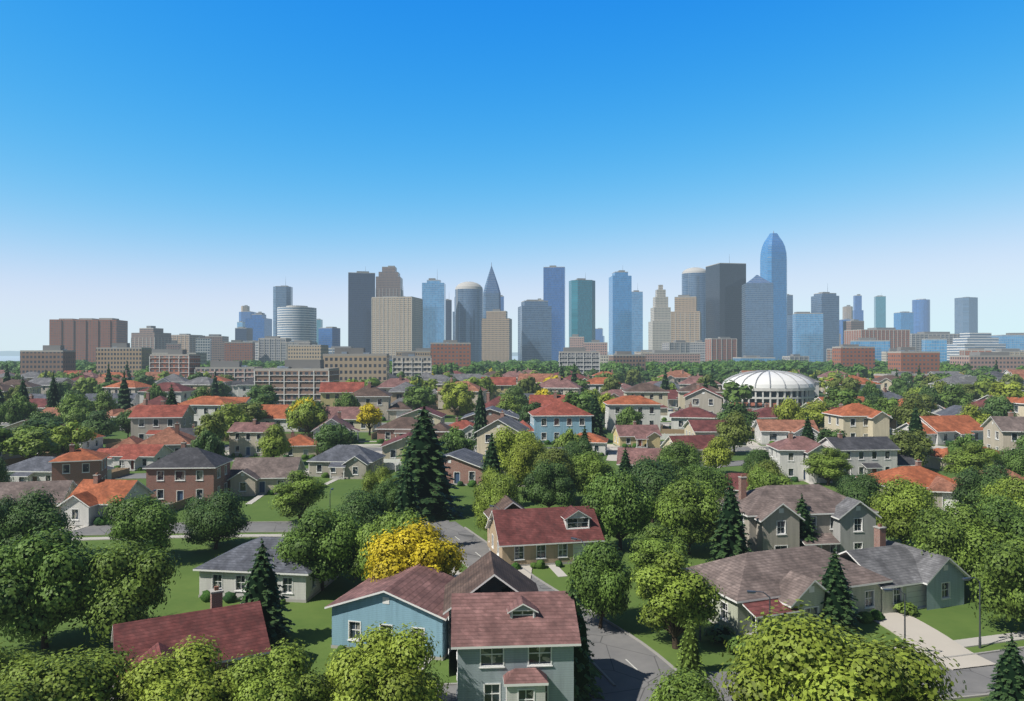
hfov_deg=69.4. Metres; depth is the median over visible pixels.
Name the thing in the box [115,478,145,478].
road kerb
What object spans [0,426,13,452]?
tree
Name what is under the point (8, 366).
park tree
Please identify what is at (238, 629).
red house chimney
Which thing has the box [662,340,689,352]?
city block
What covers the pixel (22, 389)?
tree
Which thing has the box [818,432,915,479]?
house
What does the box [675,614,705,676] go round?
tree
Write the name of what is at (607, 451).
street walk
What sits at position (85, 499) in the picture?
house
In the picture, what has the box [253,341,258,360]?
white block
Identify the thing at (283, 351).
city block
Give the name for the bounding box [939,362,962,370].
park tree
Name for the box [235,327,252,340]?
dark tower
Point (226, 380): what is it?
house
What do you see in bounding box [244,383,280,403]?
tree
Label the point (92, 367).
park tree
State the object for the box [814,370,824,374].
tree
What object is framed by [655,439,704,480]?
tree
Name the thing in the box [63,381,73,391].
tree
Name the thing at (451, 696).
road
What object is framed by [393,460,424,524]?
tree
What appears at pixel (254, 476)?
house
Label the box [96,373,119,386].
house
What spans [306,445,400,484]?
house
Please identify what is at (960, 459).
tree
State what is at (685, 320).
beige tower
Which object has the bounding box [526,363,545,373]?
park tree
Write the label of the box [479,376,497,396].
tree
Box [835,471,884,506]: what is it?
tree
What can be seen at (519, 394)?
tree
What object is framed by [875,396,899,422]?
tree
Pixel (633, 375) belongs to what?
tree
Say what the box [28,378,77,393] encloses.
house
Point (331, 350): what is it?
white tower
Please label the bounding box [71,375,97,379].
house
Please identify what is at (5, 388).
house
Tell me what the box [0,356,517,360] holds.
river water
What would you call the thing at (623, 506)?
tree
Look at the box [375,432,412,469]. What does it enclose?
house
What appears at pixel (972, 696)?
road kerb
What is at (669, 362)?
park tree
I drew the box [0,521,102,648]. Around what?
tree
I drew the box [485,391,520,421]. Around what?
house
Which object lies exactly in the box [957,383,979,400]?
tree
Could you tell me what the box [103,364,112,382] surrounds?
tree
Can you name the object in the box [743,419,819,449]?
house
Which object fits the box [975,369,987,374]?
tree
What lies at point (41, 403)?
house
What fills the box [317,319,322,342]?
city
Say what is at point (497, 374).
tree
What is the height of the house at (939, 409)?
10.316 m
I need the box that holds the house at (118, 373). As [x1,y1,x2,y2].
[101,370,134,379]
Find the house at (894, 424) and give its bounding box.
[889,411,940,434]
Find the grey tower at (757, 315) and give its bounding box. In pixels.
[742,275,772,356]
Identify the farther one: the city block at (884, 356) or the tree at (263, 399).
the city block at (884, 356)
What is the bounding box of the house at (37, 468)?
[6,456,129,481]
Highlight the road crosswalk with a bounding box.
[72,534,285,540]
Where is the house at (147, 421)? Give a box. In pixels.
[128,399,196,439]
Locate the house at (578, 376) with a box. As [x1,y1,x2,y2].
[564,375,589,380]
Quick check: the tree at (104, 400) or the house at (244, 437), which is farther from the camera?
the tree at (104, 400)
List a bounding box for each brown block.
[20,345,75,374]
[609,351,645,382]
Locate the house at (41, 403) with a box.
[5,394,47,417]
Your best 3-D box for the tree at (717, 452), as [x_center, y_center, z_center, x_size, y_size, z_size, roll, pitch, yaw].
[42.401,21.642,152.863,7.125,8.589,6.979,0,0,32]
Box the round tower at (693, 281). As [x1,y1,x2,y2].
[682,267,705,341]
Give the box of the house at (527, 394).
[500,393,534,402]
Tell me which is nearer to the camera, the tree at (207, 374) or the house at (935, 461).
the house at (935, 461)
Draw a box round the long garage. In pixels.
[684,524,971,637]
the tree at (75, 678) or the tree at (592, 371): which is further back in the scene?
the tree at (592, 371)
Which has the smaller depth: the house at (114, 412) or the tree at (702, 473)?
the tree at (702, 473)
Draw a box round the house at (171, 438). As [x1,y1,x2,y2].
[111,422,196,452]
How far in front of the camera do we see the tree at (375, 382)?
351.15 m
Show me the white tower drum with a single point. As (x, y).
(296, 322)
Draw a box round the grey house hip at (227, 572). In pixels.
[193,536,357,604]
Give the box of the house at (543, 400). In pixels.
[529,390,567,405]
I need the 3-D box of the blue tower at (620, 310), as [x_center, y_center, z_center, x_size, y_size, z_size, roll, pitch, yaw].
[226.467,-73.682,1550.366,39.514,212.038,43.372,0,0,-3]
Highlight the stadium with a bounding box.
[722,370,815,406]
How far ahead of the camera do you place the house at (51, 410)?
244.56 m
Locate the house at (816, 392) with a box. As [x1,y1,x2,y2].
[800,374,819,398]
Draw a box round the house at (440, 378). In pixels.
[424,375,449,383]
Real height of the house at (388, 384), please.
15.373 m
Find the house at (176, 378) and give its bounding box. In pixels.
[155,374,188,384]
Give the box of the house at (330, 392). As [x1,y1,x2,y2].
[319,382,364,406]
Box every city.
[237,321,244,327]
[239,311,255,321]
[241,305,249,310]
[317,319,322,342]
[453,297,454,339]
[501,295,503,310]
[595,328,604,341]
[839,318,852,343]
[843,305,852,318]
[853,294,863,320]
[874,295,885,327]
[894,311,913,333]
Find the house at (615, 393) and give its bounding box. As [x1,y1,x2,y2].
[600,389,623,397]
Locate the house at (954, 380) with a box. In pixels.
[928,376,975,400]
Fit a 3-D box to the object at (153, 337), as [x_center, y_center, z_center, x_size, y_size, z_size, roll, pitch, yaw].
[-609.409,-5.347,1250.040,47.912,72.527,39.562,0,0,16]
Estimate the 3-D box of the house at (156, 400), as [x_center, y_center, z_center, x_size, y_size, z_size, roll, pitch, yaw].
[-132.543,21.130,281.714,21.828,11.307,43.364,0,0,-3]
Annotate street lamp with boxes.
[681,568,700,639]
[747,590,770,616]
[883,588,905,642]
[962,577,980,647]
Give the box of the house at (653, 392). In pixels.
[622,383,679,411]
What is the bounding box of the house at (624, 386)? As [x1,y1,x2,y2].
[621,383,630,389]
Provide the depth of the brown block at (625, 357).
638.38 m
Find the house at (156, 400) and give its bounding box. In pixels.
[146,391,179,404]
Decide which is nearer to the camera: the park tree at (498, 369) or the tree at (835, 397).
the tree at (835, 397)
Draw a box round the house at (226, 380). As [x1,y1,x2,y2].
[212,373,232,396]
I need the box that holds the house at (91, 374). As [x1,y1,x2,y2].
[79,370,97,377]
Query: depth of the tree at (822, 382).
460.67 m
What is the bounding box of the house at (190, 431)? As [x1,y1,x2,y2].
[174,424,228,446]
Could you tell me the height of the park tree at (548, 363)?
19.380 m
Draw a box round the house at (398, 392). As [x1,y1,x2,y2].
[388,382,455,410]
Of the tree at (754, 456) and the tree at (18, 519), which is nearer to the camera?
the tree at (18, 519)
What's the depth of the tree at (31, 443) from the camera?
159.87 m
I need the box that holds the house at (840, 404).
[818,403,842,427]
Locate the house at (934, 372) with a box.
[928,371,961,373]
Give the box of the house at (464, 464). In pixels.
[443,448,505,486]
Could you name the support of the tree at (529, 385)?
on the ground
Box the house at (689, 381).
[678,373,722,402]
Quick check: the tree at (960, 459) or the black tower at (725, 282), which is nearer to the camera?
the tree at (960, 459)
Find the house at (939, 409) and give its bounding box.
[898,394,945,412]
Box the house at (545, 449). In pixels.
[501,447,562,486]
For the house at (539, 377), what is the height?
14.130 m
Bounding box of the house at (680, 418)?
[660,402,716,433]
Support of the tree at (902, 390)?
on the ground
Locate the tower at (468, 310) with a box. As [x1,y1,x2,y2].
[455,282,482,361]
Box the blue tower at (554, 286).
[543,265,564,360]
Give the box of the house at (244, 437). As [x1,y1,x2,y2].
[225,418,275,460]
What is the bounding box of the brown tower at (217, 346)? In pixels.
[205,334,228,360]
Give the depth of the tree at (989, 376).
419.36 m
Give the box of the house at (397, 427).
[371,417,452,443]
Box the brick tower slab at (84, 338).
[49,318,127,362]
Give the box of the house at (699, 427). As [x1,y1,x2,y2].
[660,420,753,447]
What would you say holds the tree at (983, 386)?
on the ground
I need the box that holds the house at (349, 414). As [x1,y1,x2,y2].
[323,407,383,431]
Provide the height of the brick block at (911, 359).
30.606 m
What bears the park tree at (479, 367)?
on the ground
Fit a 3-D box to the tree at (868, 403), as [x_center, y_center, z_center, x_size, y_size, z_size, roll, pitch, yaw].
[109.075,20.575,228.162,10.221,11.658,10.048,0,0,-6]
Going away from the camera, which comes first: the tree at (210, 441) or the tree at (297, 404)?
the tree at (210, 441)
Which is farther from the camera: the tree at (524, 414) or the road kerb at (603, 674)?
the tree at (524, 414)
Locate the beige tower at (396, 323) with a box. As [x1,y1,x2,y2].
[371,288,422,357]
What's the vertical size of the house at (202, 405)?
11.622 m
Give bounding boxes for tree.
[0,363,13,370]
[0,388,9,421]
[0,392,38,423]
[0,402,6,424]
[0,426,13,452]
[0,457,13,481]
[0,486,76,554]
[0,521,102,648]
[0,638,50,688]
[0,641,138,700]
[1,429,60,458]
[2,364,10,381]
[3,385,29,401]
[9,376,31,423]
[9,424,53,457]
[11,374,21,379]
[13,364,19,374]
[22,409,66,425]
[24,418,62,429]
[37,371,54,377]
[44,380,68,400]
[45,371,60,407]
[46,420,97,454]
[55,393,97,422]
[56,372,67,376]
[59,389,86,404]
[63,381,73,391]
[63,405,92,427]
[68,371,83,378]
[68,536,181,651]
[72,376,98,394]
[79,408,119,434]
[85,364,95,370]
[92,389,118,411]
[94,380,119,392]
[98,491,182,552]
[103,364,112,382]
[109,409,132,437]
[109,634,242,700]
[115,372,133,409]
[127,369,131,379]
[133,369,148,378]
[134,371,144,380]
[137,374,155,384]
[144,382,166,399]
[156,371,173,380]
[165,384,179,404]
[181,487,251,549]
[187,372,205,379]
[187,384,212,399]
[190,427,228,456]
[193,411,227,439]
[203,371,211,377]
[210,372,220,395]
[211,402,251,440]
[212,403,249,419]
[218,381,231,396]
[218,638,335,700]
[219,374,234,379]
[237,402,268,421]
[237,538,295,654]
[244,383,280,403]
[248,393,274,404]
[251,363,264,367]
[255,423,293,456]
[268,468,326,521]
[272,506,365,590]
[284,394,326,420]
[286,400,327,436]
[288,397,314,432]
[312,423,355,453]
[315,621,450,700]
[333,390,360,406]
[334,487,390,528]
[346,508,430,581]
[356,402,383,435]
[358,376,380,386]
[360,464,399,493]
[360,517,467,581]
[373,475,398,515]
[390,402,464,520]
[393,457,404,479]
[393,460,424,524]
[399,435,448,464]
[402,385,437,408]
[407,374,423,381]
[409,377,428,388]
[412,377,421,409]
[423,378,437,389]
[432,364,448,373]
[438,381,475,415]
[438,425,476,453]
[441,387,475,418]
[443,372,453,376]
[446,362,459,369]
[458,366,476,373]
[460,363,483,371]
[463,376,487,391]
[466,364,488,372]
[470,384,488,444]
[471,474,519,531]
[475,433,502,502]
[479,360,490,366]
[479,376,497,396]
[480,465,519,502]
[483,424,548,473]
[490,371,502,376]
[491,367,502,372]
[495,392,524,420]
[497,385,528,404]
[504,436,547,488]
[508,364,524,370]
[518,376,541,392]
[518,401,541,424]
[521,458,577,506]
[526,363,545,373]
[528,388,549,400]
[532,445,576,502]
[543,375,563,381]
[544,360,555,366]
[546,365,564,373]
[553,427,580,446]
[559,363,564,377]
[561,437,594,459]
[562,390,602,412]
[564,370,571,376]
[564,539,634,628]
[565,578,604,700]
[566,365,579,371]
[567,448,615,497]
[571,363,578,381]
[575,378,589,391]
[580,426,593,450]
[580,468,657,549]
[583,368,598,377]
[584,389,600,397]
[589,390,606,437]
[592,391,613,425]
[600,371,611,376]
[600,375,620,392]
[601,361,613,370]
[607,361,621,370]
[610,363,624,373]
[612,371,625,382]
[614,406,644,424]
[616,447,632,473]
[622,364,627,383]
[624,368,643,385]
[626,523,690,580]
[627,454,680,521]
[629,547,725,649]
[635,362,641,383]
[643,368,659,380]
[646,362,662,372]
[646,662,728,700]
[651,376,662,380]
[651,475,724,554]
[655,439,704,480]
[660,363,670,368]
[660,368,669,389]
[660,368,673,373]
[660,382,677,389]
[666,361,680,365]
[671,461,735,497]
[673,364,691,374]
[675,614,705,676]
[690,370,705,375]
[696,374,718,388]
[699,364,703,375]
[700,436,734,472]
[702,378,707,387]
[703,363,722,369]
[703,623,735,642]
[704,369,721,375]
[705,480,752,561]
[708,372,722,383]
[708,374,718,389]
[710,376,723,389]
[714,599,966,700]
[715,368,726,378]
[715,400,759,425]
[716,410,755,454]
[722,365,741,379]
[722,380,754,401]
[726,371,738,378]
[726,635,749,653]
[734,361,746,367]
[741,447,772,472]
[742,361,754,367]
[746,464,794,490]
[747,457,790,487]
[751,362,767,369]
[752,363,776,369]
[772,397,804,419]
[785,364,795,370]
[795,493,819,546]
[796,363,812,374]
[800,414,817,441]
[801,399,832,426]
[801,446,854,485]
[813,371,821,395]
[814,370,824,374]
[814,427,846,441]
[817,548,862,636]
[818,374,835,387]
[823,387,861,406]
[824,375,842,394]
[829,363,850,370]
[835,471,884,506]
[838,376,860,393]
[845,363,867,377]
[857,379,883,398]
[861,398,880,410]
[862,392,887,405]
[865,370,873,377]
[867,475,943,543]
[870,368,881,372]
[875,361,887,367]
[875,366,886,371]
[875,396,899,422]
[885,368,895,373]
[888,376,909,392]
[888,428,929,465]
[890,393,933,424]
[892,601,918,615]
[895,384,908,395]
[901,371,914,384]
[901,497,1011,587]
[902,386,921,397]
[903,377,913,388]
[906,393,938,411]
[907,402,924,431]
[909,429,934,457]
[911,373,925,388]
[917,385,944,406]
[920,374,939,387]
[931,380,949,406]
[935,372,951,378]
[938,383,975,407]
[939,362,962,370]
[939,440,1002,474]
[947,433,982,453]
[950,462,1022,511]
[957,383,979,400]
[957,404,991,424]
[961,363,972,370]
[964,368,978,375]
[967,489,1023,584]
[968,534,1023,633]
[973,378,992,398]
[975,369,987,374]
[976,366,1000,371]
[976,373,997,382]
[976,475,1023,514]
[980,394,1019,415]
[980,635,1023,700]
[986,380,1023,397]
[992,360,999,371]
[993,445,1023,476]
[999,373,1023,383]
[1013,431,1023,446]
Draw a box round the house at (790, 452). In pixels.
[766,431,832,483]
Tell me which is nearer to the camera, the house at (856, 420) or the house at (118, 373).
the house at (856, 420)
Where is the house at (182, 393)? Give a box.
[137,382,196,402]
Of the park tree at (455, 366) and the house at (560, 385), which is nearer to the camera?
the house at (560, 385)
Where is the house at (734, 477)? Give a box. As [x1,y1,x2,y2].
[724,473,748,495]
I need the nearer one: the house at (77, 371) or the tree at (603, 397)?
the tree at (603, 397)
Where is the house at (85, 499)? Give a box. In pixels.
[56,473,192,531]
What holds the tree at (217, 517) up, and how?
on the ground
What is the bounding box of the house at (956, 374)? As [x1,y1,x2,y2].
[946,372,970,377]
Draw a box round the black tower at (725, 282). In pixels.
[706,257,745,356]
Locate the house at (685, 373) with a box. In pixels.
[670,368,689,376]
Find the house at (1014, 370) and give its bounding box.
[1003,369,1023,373]
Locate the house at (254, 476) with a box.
[227,457,305,503]
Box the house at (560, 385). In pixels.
[539,375,582,394]
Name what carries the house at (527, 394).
on the ground
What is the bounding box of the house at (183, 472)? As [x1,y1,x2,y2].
[142,441,233,503]
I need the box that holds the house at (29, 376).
[21,372,41,380]
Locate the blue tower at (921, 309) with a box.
[912,299,929,333]
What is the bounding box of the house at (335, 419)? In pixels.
[285,410,381,445]
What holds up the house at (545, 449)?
on the ground
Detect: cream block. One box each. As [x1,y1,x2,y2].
[392,352,431,377]
[600,355,608,363]
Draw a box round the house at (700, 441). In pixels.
[660,434,719,467]
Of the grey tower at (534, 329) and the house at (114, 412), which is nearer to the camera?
the house at (114, 412)
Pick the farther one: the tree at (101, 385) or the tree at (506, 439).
the tree at (101, 385)
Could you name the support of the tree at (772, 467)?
on the ground
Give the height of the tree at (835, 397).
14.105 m
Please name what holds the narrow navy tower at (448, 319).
on the ground
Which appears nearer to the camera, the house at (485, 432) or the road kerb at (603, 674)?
the road kerb at (603, 674)
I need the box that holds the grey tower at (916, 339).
[910,332,959,350]
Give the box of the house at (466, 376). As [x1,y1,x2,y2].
[450,374,480,378]
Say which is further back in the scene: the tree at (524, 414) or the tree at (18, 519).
the tree at (524, 414)
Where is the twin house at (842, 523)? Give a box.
[718,474,881,553]
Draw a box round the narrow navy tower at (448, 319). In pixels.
[446,299,451,339]
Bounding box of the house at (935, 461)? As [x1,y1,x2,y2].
[924,440,1001,469]
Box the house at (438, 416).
[396,406,446,424]
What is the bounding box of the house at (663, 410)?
[633,394,668,420]
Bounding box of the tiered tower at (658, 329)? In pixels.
[648,285,670,349]
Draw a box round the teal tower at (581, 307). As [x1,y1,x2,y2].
[569,272,594,346]
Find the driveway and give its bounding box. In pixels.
[873,612,995,669]
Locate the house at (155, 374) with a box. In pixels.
[145,372,181,382]
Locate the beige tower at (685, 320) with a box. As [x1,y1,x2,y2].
[670,295,700,341]
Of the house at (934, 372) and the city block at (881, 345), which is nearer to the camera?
the house at (934, 372)
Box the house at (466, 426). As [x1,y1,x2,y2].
[449,417,474,439]
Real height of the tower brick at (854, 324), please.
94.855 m
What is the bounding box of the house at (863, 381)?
[814,374,882,399]
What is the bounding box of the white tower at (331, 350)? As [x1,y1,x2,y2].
[328,346,353,353]
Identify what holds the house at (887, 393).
on the ground
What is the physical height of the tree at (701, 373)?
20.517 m
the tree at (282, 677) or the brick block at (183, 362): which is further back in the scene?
the brick block at (183, 362)
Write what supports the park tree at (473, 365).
on the ground
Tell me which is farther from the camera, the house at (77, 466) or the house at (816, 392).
the house at (816, 392)
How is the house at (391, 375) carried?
on the ground
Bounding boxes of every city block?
[166,340,180,348]
[196,336,210,361]
[224,340,254,361]
[259,336,290,362]
[280,340,317,361]
[570,334,584,346]
[584,340,607,354]
[634,350,651,354]
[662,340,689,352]
[690,340,705,362]
[705,337,736,360]
[733,356,774,361]
[782,354,808,360]
[827,346,839,360]
[850,338,889,360]
[881,348,896,361]
[922,336,946,361]
[959,348,991,354]
[992,349,1023,354]
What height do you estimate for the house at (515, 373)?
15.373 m
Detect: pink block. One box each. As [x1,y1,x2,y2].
[194,361,262,381]
[635,350,699,364]
[950,352,1023,372]
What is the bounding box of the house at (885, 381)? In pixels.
[872,375,909,392]
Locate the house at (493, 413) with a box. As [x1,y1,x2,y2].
[461,406,519,424]
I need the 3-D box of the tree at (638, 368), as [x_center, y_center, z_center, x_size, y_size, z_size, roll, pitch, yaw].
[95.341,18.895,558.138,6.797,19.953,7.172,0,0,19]
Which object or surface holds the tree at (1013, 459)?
on the ground
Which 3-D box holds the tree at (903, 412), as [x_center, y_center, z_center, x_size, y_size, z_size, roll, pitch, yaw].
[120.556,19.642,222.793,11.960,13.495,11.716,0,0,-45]
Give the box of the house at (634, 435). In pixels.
[607,420,661,450]
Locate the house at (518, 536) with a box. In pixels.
[483,495,604,576]
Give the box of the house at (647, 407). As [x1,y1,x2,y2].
[603,396,670,430]
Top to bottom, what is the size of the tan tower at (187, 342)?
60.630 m
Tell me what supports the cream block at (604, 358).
on the ground
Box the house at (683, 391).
[673,383,724,411]
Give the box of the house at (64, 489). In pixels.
[0,480,77,529]
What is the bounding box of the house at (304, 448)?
[279,430,321,459]
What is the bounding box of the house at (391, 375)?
[389,373,398,378]
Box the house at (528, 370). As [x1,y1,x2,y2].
[521,368,540,373]
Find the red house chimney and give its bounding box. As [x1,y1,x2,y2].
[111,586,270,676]
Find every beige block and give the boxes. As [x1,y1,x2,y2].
[152,349,206,364]
[288,343,327,359]
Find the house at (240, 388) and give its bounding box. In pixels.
[231,377,253,396]
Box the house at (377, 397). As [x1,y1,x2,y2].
[350,381,412,420]
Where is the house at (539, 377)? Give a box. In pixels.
[517,374,553,382]
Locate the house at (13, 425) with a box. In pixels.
[3,418,65,429]
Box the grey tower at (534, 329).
[518,300,551,360]
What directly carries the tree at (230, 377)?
on the ground
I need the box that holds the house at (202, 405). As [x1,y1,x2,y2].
[177,396,244,427]
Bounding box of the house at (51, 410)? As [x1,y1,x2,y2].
[42,407,96,415]
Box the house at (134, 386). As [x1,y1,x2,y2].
[102,377,151,395]
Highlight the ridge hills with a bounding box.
[0,351,608,355]
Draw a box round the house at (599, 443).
[576,432,616,460]
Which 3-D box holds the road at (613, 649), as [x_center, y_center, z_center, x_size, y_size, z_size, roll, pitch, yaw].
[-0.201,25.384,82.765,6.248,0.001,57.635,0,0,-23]
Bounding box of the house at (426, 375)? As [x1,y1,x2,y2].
[419,372,433,379]
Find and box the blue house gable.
[324,563,454,669]
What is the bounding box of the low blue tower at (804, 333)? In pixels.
[787,312,822,361]
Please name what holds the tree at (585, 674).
on the ground
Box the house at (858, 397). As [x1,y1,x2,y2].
[801,396,864,407]
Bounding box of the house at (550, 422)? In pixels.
[520,402,593,444]
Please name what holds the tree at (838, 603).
on the ground
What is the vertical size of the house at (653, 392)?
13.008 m
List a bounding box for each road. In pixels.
[110,682,603,700]
[114,469,308,478]
[435,521,674,674]
[594,649,1023,700]
[702,461,744,466]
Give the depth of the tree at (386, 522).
76.09 m
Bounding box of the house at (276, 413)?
[257,404,312,431]
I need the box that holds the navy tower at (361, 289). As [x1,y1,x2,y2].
[348,266,374,353]
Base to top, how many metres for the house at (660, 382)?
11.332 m
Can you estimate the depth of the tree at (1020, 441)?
166.02 m
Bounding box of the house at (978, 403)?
[967,395,992,406]
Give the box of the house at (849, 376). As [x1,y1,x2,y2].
[825,372,867,387]
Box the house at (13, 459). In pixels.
[0,433,65,466]
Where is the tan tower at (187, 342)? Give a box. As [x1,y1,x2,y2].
[171,334,202,352]
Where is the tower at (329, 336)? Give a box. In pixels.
[318,327,339,347]
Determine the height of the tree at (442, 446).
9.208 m
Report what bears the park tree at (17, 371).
on the ground
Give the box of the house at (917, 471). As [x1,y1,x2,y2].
[855,459,955,510]
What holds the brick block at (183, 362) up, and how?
on the ground
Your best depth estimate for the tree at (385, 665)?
46.94 m
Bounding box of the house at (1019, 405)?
[1007,397,1023,416]
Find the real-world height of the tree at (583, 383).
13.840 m
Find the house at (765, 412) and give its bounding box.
[747,402,823,430]
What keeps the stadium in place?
on the ground
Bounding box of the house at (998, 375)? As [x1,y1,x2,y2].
[982,371,1005,380]
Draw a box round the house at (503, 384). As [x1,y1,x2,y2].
[481,377,515,401]
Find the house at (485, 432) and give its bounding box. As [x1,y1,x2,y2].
[474,411,529,454]
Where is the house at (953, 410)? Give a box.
[935,405,985,414]
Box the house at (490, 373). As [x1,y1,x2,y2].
[484,371,495,375]
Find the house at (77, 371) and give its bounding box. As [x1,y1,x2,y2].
[63,370,92,372]
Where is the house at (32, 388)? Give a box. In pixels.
[2,380,42,393]
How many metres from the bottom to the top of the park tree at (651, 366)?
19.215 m
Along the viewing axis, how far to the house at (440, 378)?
427.44 m
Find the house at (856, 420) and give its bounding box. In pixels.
[818,403,892,437]
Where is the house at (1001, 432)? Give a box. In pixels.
[980,411,1023,453]
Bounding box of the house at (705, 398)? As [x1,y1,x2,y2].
[660,383,722,420]
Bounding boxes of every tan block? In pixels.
[96,343,151,377]
[396,348,430,355]
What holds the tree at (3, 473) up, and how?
on the ground
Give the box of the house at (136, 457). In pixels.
[97,444,173,470]
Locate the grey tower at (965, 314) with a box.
[954,297,977,333]
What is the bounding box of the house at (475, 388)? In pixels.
[432,377,487,414]
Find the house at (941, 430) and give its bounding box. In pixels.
[893,415,982,448]
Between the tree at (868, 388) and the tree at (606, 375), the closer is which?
the tree at (868, 388)
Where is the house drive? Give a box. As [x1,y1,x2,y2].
[518,566,531,578]
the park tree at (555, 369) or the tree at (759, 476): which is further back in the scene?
the park tree at (555, 369)
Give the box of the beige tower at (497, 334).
[482,309,511,362]
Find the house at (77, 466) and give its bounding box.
[48,443,109,484]
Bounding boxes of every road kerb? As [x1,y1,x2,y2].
[68,521,297,525]
[74,531,287,535]
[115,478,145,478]
[462,561,615,685]
[464,527,676,670]
[931,646,1023,660]
[936,693,989,700]
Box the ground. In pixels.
[0,361,1023,700]
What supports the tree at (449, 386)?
on the ground
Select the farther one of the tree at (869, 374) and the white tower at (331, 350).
the white tower at (331, 350)
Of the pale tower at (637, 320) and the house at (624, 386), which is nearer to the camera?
the house at (624, 386)
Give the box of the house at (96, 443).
[67,424,124,450]
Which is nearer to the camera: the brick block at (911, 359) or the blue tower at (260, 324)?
the brick block at (911, 359)
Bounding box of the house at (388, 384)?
[376,375,410,392]
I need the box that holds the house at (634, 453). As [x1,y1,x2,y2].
[616,447,661,468]
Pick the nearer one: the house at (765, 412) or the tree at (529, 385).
the house at (765, 412)
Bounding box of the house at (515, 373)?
[502,369,522,383]
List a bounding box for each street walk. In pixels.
[37,451,768,453]
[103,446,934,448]
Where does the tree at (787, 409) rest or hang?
on the ground
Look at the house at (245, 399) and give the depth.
278.88 m
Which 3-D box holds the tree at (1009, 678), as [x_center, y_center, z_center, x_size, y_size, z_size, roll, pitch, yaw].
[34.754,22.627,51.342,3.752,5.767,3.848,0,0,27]
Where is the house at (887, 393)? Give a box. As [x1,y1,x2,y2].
[881,387,902,399]
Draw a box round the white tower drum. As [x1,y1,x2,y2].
[277,305,316,341]
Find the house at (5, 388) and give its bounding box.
[0,383,16,400]
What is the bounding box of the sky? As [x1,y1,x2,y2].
[0,0,1023,351]
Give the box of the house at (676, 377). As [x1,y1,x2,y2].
[658,369,688,384]
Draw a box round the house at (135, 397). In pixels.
[85,393,139,406]
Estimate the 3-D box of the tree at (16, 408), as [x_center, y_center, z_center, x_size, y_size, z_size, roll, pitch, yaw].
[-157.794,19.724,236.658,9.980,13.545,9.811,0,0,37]
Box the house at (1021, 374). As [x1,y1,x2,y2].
[1009,372,1023,384]
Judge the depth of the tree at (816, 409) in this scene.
233.68 m
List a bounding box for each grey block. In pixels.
[559,347,599,375]
[960,376,1009,383]
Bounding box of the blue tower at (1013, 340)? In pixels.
[991,333,1023,349]
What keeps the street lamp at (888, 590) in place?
on the ground
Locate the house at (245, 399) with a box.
[224,397,252,402]
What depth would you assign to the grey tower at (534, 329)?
1328.43 m
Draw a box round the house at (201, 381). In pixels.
[180,377,225,391]
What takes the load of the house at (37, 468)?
on the ground
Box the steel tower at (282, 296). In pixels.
[273,282,292,335]
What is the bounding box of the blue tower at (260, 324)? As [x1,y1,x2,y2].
[245,313,271,340]
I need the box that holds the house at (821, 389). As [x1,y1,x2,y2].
[817,369,848,391]
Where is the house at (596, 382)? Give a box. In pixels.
[586,374,622,392]
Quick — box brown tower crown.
[376,266,402,296]
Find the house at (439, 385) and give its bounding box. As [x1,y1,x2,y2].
[432,377,465,403]
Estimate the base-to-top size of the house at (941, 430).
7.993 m
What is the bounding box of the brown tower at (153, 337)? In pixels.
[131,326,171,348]
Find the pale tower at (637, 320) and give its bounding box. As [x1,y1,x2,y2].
[632,290,642,354]
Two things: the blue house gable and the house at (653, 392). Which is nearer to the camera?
the blue house gable
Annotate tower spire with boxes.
[483,262,500,317]
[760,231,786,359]
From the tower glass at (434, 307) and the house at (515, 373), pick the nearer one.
the house at (515, 373)
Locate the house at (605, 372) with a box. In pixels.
[592,370,624,382]
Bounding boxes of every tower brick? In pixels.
[843,319,863,343]
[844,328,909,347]
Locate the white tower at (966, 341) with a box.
[947,333,1005,360]
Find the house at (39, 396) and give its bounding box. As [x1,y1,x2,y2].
[29,394,45,398]
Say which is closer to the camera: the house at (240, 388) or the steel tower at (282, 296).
the house at (240, 388)
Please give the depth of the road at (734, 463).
168.80 m
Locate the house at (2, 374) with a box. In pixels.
[0,373,26,379]
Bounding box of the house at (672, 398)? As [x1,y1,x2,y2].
[667,390,677,407]
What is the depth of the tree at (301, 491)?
107.87 m
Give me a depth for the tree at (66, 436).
171.13 m
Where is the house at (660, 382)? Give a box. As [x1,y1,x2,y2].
[654,378,679,388]
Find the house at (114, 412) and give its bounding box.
[106,398,151,430]
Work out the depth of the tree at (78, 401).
232.41 m
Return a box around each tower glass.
[422,278,445,347]
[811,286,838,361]
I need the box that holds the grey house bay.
[443,550,580,700]
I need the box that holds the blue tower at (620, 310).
[609,270,631,354]
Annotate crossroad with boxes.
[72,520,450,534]
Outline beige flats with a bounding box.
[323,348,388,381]
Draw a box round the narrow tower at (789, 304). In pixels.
[787,294,792,314]
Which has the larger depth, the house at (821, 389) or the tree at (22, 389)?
the house at (821, 389)
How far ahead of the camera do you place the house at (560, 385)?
348.39 m
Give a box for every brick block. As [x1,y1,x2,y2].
[149,349,200,378]
[431,340,470,369]
[832,344,874,369]
[874,371,928,381]
[888,347,939,373]
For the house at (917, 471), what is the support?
on the ground
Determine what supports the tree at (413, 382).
on the ground

